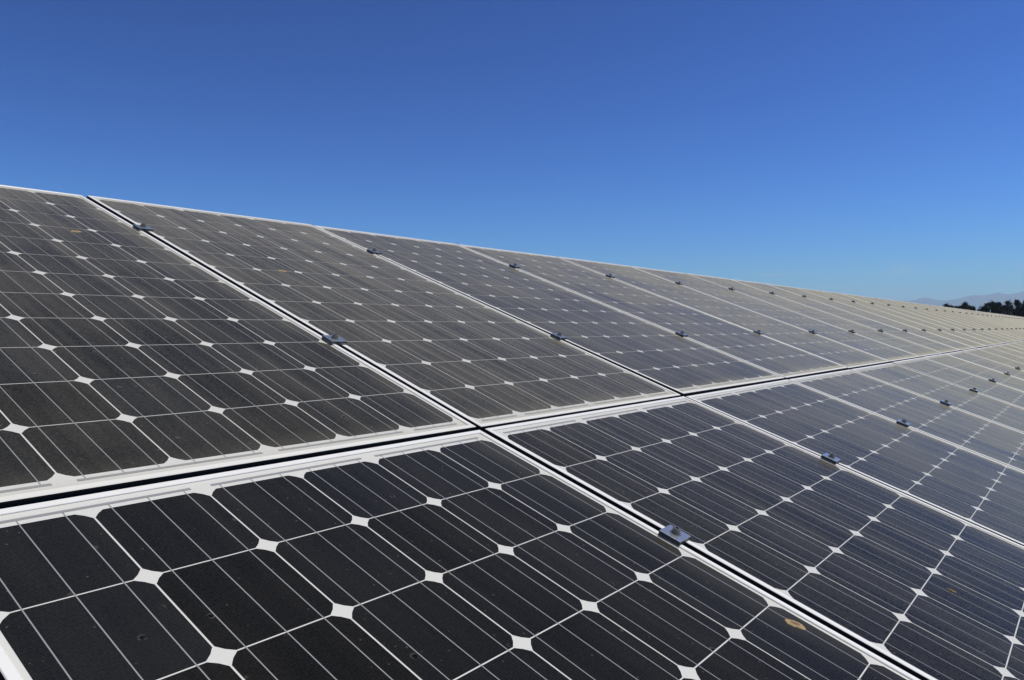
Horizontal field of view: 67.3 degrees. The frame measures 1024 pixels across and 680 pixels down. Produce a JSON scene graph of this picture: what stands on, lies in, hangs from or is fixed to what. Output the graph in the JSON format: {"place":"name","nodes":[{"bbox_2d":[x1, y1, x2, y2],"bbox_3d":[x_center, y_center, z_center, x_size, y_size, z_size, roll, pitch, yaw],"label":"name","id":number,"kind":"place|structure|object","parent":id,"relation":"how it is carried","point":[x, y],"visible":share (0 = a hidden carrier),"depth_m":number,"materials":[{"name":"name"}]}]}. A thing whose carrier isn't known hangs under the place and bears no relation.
{"place":"outdoors","nodes":[
{"label":"outdoors","id":0,"kind":"place"},
{"bbox_2d":[0,0,1023,300],"label":"sky","id":1,"kind":"structure","parent":0,"point":[866,148],"materials":[{"name":"blue"}]},
{"bbox_2d":[903,292,1023,313],"bbox_3d":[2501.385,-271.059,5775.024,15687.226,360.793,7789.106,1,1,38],"label":"hills","id":2,"kind":"structure","parent":0,"point":[976,301],"depth_m":6513.99,"materials":[{"name":"blue"}]},
{"label":"ground","id":3,"kind":"structure","parent":0,"visible":0},
{"bbox_2d":[943,301,976,310],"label":"tree","id":4,"kind":"object","parent":3,"relation":"on","point":[965,306],"visible":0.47,"depth_m":129.04,"materials":[{"name":"green plant"}]},
{"bbox_2d":[977,300,1003,313],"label":"tree","id":5,"kind":"object","parent":3,"relation":"on","point":[992,307],"visible":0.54,"depth_m":126.78,"materials":[{"name":"green plant"}]},
{"bbox_2d":[994,300,1018,315],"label":"tree","id":6,"kind":"object","parent":3,"relation":"on","point":[1008,309],"visible":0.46,"depth_m":127.17,"materials":[{"name":"green plant"}]},
{"bbox_2d":[1013,298,1023,316],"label":"tree","id":7,"kind":"object","parent":3,"relation":"on","point":[1016,303],"visible":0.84,"depth_m":124.94,"materials":[{"name":"green plant"}]},
{"bbox_3d":[10.609,0.948,15.601,3.047,2.034,39.009,26,16,34],"label":"mounting rack","id":8,"kind":"object","parent":3,"relation":"on","visible":0},
{"bbox_2d":[133,223,152,233],"bbox_3d":[-0.978,-0.286,2.033,0.035,0.045,0.038,26,16,34],"label":"panel clamp","id":9,"kind":"object","parent":8,"relation":"attached to","point":[143,227],"visible":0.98,"depth_m":2.02,"materials":[{"name":"metal"}]},
{"bbox_2d":[0,185,475,508],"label":"solar panel","id":10,"kind":"object","parent":8,"relation":"attached to","point":[130,356],"visible":0.99,"depth_m":1.23,"materials":[{"name":"glass"}]},
{"bbox_2d":[321,333,346,345],"bbox_3d":[-0.364,0.009,1.565,0.035,0.045,0.038,27,17,37],"label":"panel clamp","id":11,"kind":"object","parent":8,"relation":"attached to","point":[334,338],"visible":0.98,"depth_m":1.55,"materials":[{"name":"metal"}]},
{"bbox_2d":[367,248,380,254],"bbox_3d":[-0.483,-0.296,2.675,0.035,0.045,0.038,26,16,34],"label":"panel clamp","id":12,"kind":"object","parent":8,"relation":"attached to","point":[373,251],"visible":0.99,"depth_m":2.67,"materials":[{"name":"metal"}]},
{"bbox_2d":[87,195,679,431],"bbox_3d":[-0.409,-0.123,2.109,1.596,0.039,0.797,26,16,34],"label":"solar panel","id":13,"kind":"object","parent":8,"relation":"attached to","point":[480,366],"visible":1,"depth_m":1.93,"materials":[{"name":"glass"}]},
{"bbox_2d":[0,430,919,679],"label":"solar panel","id":14,"kind":"object","parent":8,"relation":"attached to","point":[476,555],"visible":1,"depth_m":0.82,"materials":[{"name":"glass"}]},
{"bbox_2d":[785,619,805,629],"bbox_3d":[0.354,0.355,0.962,0.025,0.009,0.016,0,1,2],"label":"bird dropping","id":15,"kind":"object","parent":14,"relation":"on","point":[793,623],"visible":1,"depth_m":0.96,"materials":[{"name":"beige"}]},
{"bbox_2d":[509,263,519,268],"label":"panel clamp","id":16,"kind":"object","parent":8,"relation":"attached to","point":[514,265],"visible":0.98,"depth_m":3.31,"materials":[{"name":"metal"}]},
{"bbox_2d":[313,225,784,396],"bbox_3d":[0.086,-0.134,2.752,1.596,0.040,0.796,26,16,34],"label":"solar panel","id":17,"kind":"object","parent":8,"relation":"attached to","point":[674,362],"visible":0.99,"depth_m":2.61,"materials":[{"name":"glass"}]},
{"bbox_2d":[550,332,566,340],"bbox_3d":[0.132,0.000,2.206,0.035,0.045,0.038,25,16,33],"label":"panel clamp","id":18,"kind":"object","parent":8,"relation":"attached to","point":[559,336],"visible":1,"depth_m":2.19,"materials":[{"name":"metal"}]},
{"bbox_2d":[457,244,847,379],"bbox_3d":[0.581,-0.144,3.394,1.596,0.041,0.797,25,16,35],"label":"solar panel","id":19,"kind":"object","parent":8,"relation":"attached to","point":[786,361],"visible":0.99,"depth_m":3.29,"materials":[{"name":"glass"}]},
{"bbox_2d":[658,525,690,546],"bbox_3d":[0.232,0.291,1.112,0.035,0.045,0.038,25,16,33],"label":"panel clamp","id":20,"kind":"object","parent":8,"relation":"attached to","point":[676,536],"visible":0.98,"depth_m":1.10,"materials":[{"name":"metal"}]},
{"bbox_2d":[675,331,687,336],"bbox_3d":[0.626,-0.011,2.849,0.035,0.045,0.038,27,17,37],"label":"panel clamp","id":21,"kind":"object","parent":8,"relation":"attached to","point":[681,333],"visible":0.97,"depth_m":2.84,"materials":[{"name":"metal"}]},
{"bbox_2d":[558,257,889,369],"bbox_3d":[1.075,-0.155,4.037,1.596,0.039,0.797,26,16,34],"label":"solar panel","id":22,"kind":"object","parent":8,"relation":"attached to","point":[819,346],"visible":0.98,"depth_m":3.95,"materials":[{"name":"glass"}]},
{"bbox_2d":[484,396,1023,679],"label":"solar panel","id":23,"kind":"object","parent":8,"relation":"attached to","point":[875,567],"visible":1,"depth_m":1.29,"materials":[{"name":"glass"}]},
{"bbox_2d":[631,266,919,362],"bbox_3d":[1.569,-0.165,4.680,1.596,0.039,0.796,26,16,34],"label":"solar panel","id":24,"kind":"object","parent":8,"relation":"attached to","point":[891,354],"visible":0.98,"depth_m":4.61,"materials":[{"name":"glass"}]},
{"bbox_2d":[686,273,942,357],"bbox_3d":[2.064,-0.176,5.322,1.596,0.039,0.797,26,16,34],"label":"solar panel","id":25,"kind":"object","parent":8,"relation":"attached to","point":[862,330],"visible":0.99,"depth_m":5.26,"materials":[{"name":"glass"}]},
{"bbox_2d":[821,453,840,463],"bbox_3d":[0.725,0.280,1.757,0.035,0.045,0.038,26,16,35],"label":"panel clamp","id":26,"kind":"object","parent":8,"relation":"attached to","point":[831,458],"visible":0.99,"depth_m":1.75,"materials":[{"name":"metal"}]},
{"bbox_2d":[731,279,959,353],"bbox_3d":[2.558,-0.186,5.965,1.596,0.038,0.796,26,16,34],"label":"solar panel","id":27,"kind":"object","parent":8,"relation":"attached to","point":[898,333],"visible":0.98,"depth_m":5.91,"materials":[{"name":"glass"}]},
{"bbox_2d":[686,379,1023,545],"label":"solar panel","id":28,"kind":"object","parent":8,"relation":"attached to","point":[983,492],"visible":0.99,"depth_m":1.99,"materials":[{"name":"glass"}]},
{"bbox_2d":[768,284,973,350],"bbox_3d":[3.053,-0.197,6.608,1.596,0.038,0.796,26,16,34],"label":"solar panel","id":29,"kind":"object","parent":8,"relation":"attached to","point":[894,324],"visible":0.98,"depth_m":6.57,"materials":[{"name":"glass"}]},
{"bbox_2d":[798,288,985,347],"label":"solar panel","id":30,"kind":"object","parent":8,"relation":"attached to","point":[908,322],"visible":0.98,"depth_m":7.22,"materials":[{"name":"glass"}]},
{"bbox_2d":[896,419,909,426],"bbox_3d":[1.218,0.269,2.399,0.035,0.045,0.038,25,16,33],"label":"panel clamp","id":31,"kind":"object","parent":8,"relation":"attached to","point":[903,422],"visible":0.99,"depth_m":2.39,"materials":[{"name":"metal"}]},
{"bbox_2d":[788,370,1023,471],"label":"solar panel","id":32,"kind":"object","parent":8,"relation":"attached to","point":[997,442],"visible":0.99,"depth_m":2.68,"materials":[{"name":"glass"}]},
{"bbox_2d":[822,291,995,346],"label":"solar panel","id":33,"kind":"object","parent":8,"relation":"attached to","point":[925,323],"visible":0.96,"depth_m":7.86,"materials":[{"name":"glass"}]},
{"bbox_2d":[841,293,1003,344],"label":"solar panel","id":34,"kind":"object","parent":8,"relation":"attached to","point":[996,342],"visible":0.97,"depth_m":8.51,"materials":[{"name":"glass"}]},
{"bbox_2d":[861,296,1010,343],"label":"solar panel","id":35,"kind":"object","parent":8,"relation":"attached to","point":[946,322],"visible":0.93,"depth_m":9.15,"materials":[{"name":"glass"}]},
{"bbox_2d":[850,363,1023,432],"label":"solar panel","id":36,"kind":"object","parent":8,"relation":"attached to","point":[1011,416],"visible":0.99,"depth_m":3.35,"materials":[{"name":"glass"}]},
{"bbox_2d":[940,400,950,405],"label":"panel clamp","id":37,"kind":"object","parent":8,"relation":"attached to","point":[945,402],"visible":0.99,"depth_m":3.03,"materials":[{"name":"metal"}]},
{"bbox_2d":[876,298,1016,342],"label":"solar panel","id":38,"kind":"object","parent":8,"relation":"attached to","point":[948,320],"visible":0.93,"depth_m":9.82,"materials":[{"name":"glass"}]},
{"bbox_2d":[892,300,1022,341],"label":"solar panel","id":39,"kind":"object","parent":8,"relation":"attached to","point":[967,323],"visible":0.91,"depth_m":10.46,"materials":[{"name":"glass"}]},
{"bbox_2d":[892,357,1023,408],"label":"solar panel","id":40,"kind":"object","parent":8,"relation":"attached to","point":[986,387],"visible":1,"depth_m":4.01,"materials":[{"name":"glass"}]},
{"bbox_2d":[902,301,1023,340],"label":"solar panel","id":41,"kind":"object","parent":8,"relation":"attached to","point":[986,327],"visible":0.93,"depth_m":11.11,"materials":[{"name":"glass"}]},
{"bbox_2d":[915,303,1023,337],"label":"solar panel","id":42,"kind":"object","parent":8,"relation":"attached to","point":[971,320],"visible":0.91,"depth_m":11.78,"materials":[{"name":"glass"}]},
{"bbox_2d":[922,354,1023,391],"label":"solar panel","id":43,"kind":"object","parent":8,"relation":"attached to","point":[981,371],"visible":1,"depth_m":4.68,"materials":[{"name":"glass"}]},
{"bbox_2d":[923,304,1023,335],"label":"solar panel","id":44,"kind":"object","parent":8,"relation":"attached to","point":[975,320],"visible":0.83,"depth_m":12.45,"materials":[{"name":"glass"}]},
{"bbox_2d":[932,305,1023,333],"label":"solar panel","id":45,"kind":"object","parent":8,"relation":"attached to","point":[978,319],"visible":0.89,"depth_m":13.13,"materials":[{"name":"glass"}]},
{"bbox_2d":[940,306,1023,332],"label":"solar panel","id":46,"kind":"object","parent":8,"relation":"attached to","point":[982,319],"visible":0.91,"depth_m":13.76,"materials":[{"name":"glass"}]},
{"bbox_2d":[945,351,1023,379],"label":"solar panel","id":47,"kind":"object","parent":8,"relation":"attached to","point":[990,364],"visible":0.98,"depth_m":5.36,"materials":[{"name":"glass"}]},
{"bbox_2d":[948,307,1023,330],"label":"solar panel","id":48,"kind":"object","parent":8,"relation":"attached to","point":[986,319],"visible":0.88,"depth_m":14.45,"materials":[{"name":"glass"}]},
{"bbox_2d":[955,308,1023,329],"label":"solar panel","id":49,"kind":"object","parent":8,"relation":"attached to","point":[989,318],"visible":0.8,"depth_m":15.11,"materials":[{"name":"glass"}]},
{"bbox_2d":[962,309,1022,327],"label":"solar panel","id":50,"kind":"object","parent":8,"relation":"attached to","point":[992,318],"visible":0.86,"depth_m":15.78,"materials":[{"name":"glass"}]},
{"bbox_2d":[962,348,1023,370],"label":"solar panel","id":51,"kind":"object","parent":8,"relation":"attached to","point":[994,357],"visible":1,"depth_m":6.01,"materials":[{"name":"glass"}]},
{"bbox_2d":[968,310,1023,327],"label":"solar panel","id":52,"kind":"object","parent":8,"relation":"attached to","point":[997,319],"visible":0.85,"depth_m":16.43,"materials":[{"name":"glass"}]},
{"bbox_2d":[971,310,1023,326],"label":"solar panel","id":53,"kind":"object","parent":8,"relation":"attached to","point":[997,318],"visible":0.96,"depth_m":17.08,"materials":[{"name":"glass"}]},
{"bbox_2d":[977,347,1023,363],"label":"solar panel","id":54,"kind":"object","parent":8,"relation":"attached to","point":[1005,354],"visible":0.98,"depth_m":6.70,"materials":[{"name":"glass"}]},
{"bbox_2d":[977,311,1023,325],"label":"solar panel","id":55,"kind":"object","parent":8,"relation":"attached to","point":[1001,318],"visible":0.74,"depth_m":17.77,"materials":[{"name":"glass"}]},
{"bbox_2d":[980,311,1023,324],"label":"solar panel","id":56,"kind":"object","parent":8,"relation":"attached to","point":[1002,318],"visible":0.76,"depth_m":18.45,"materials":[{"name":"glass"}]},
{"bbox_2d":[988,345,1023,357],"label":"solar panel","id":57,"kind":"object","parent":8,"relation":"attached to","point":[1007,350],"visible":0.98,"depth_m":7.33,"materials":[{"name":"glass"}]},
{"bbox_2d":[999,344,1023,352],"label":"solar panel","id":58,"kind":"object","parent":8,"relation":"attached to","point":[1013,348],"visible":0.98,"depth_m":8.00,"materials":[{"name":"glass"}]},
{"bbox_2d":[1006,343,1023,348],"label":"solar panel","id":59,"kind":"object","parent":8,"relation":"attached to","point":[1017,345],"visible":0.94,"depth_m":8.64,"materials":[{"name":"glass"}]}
]}

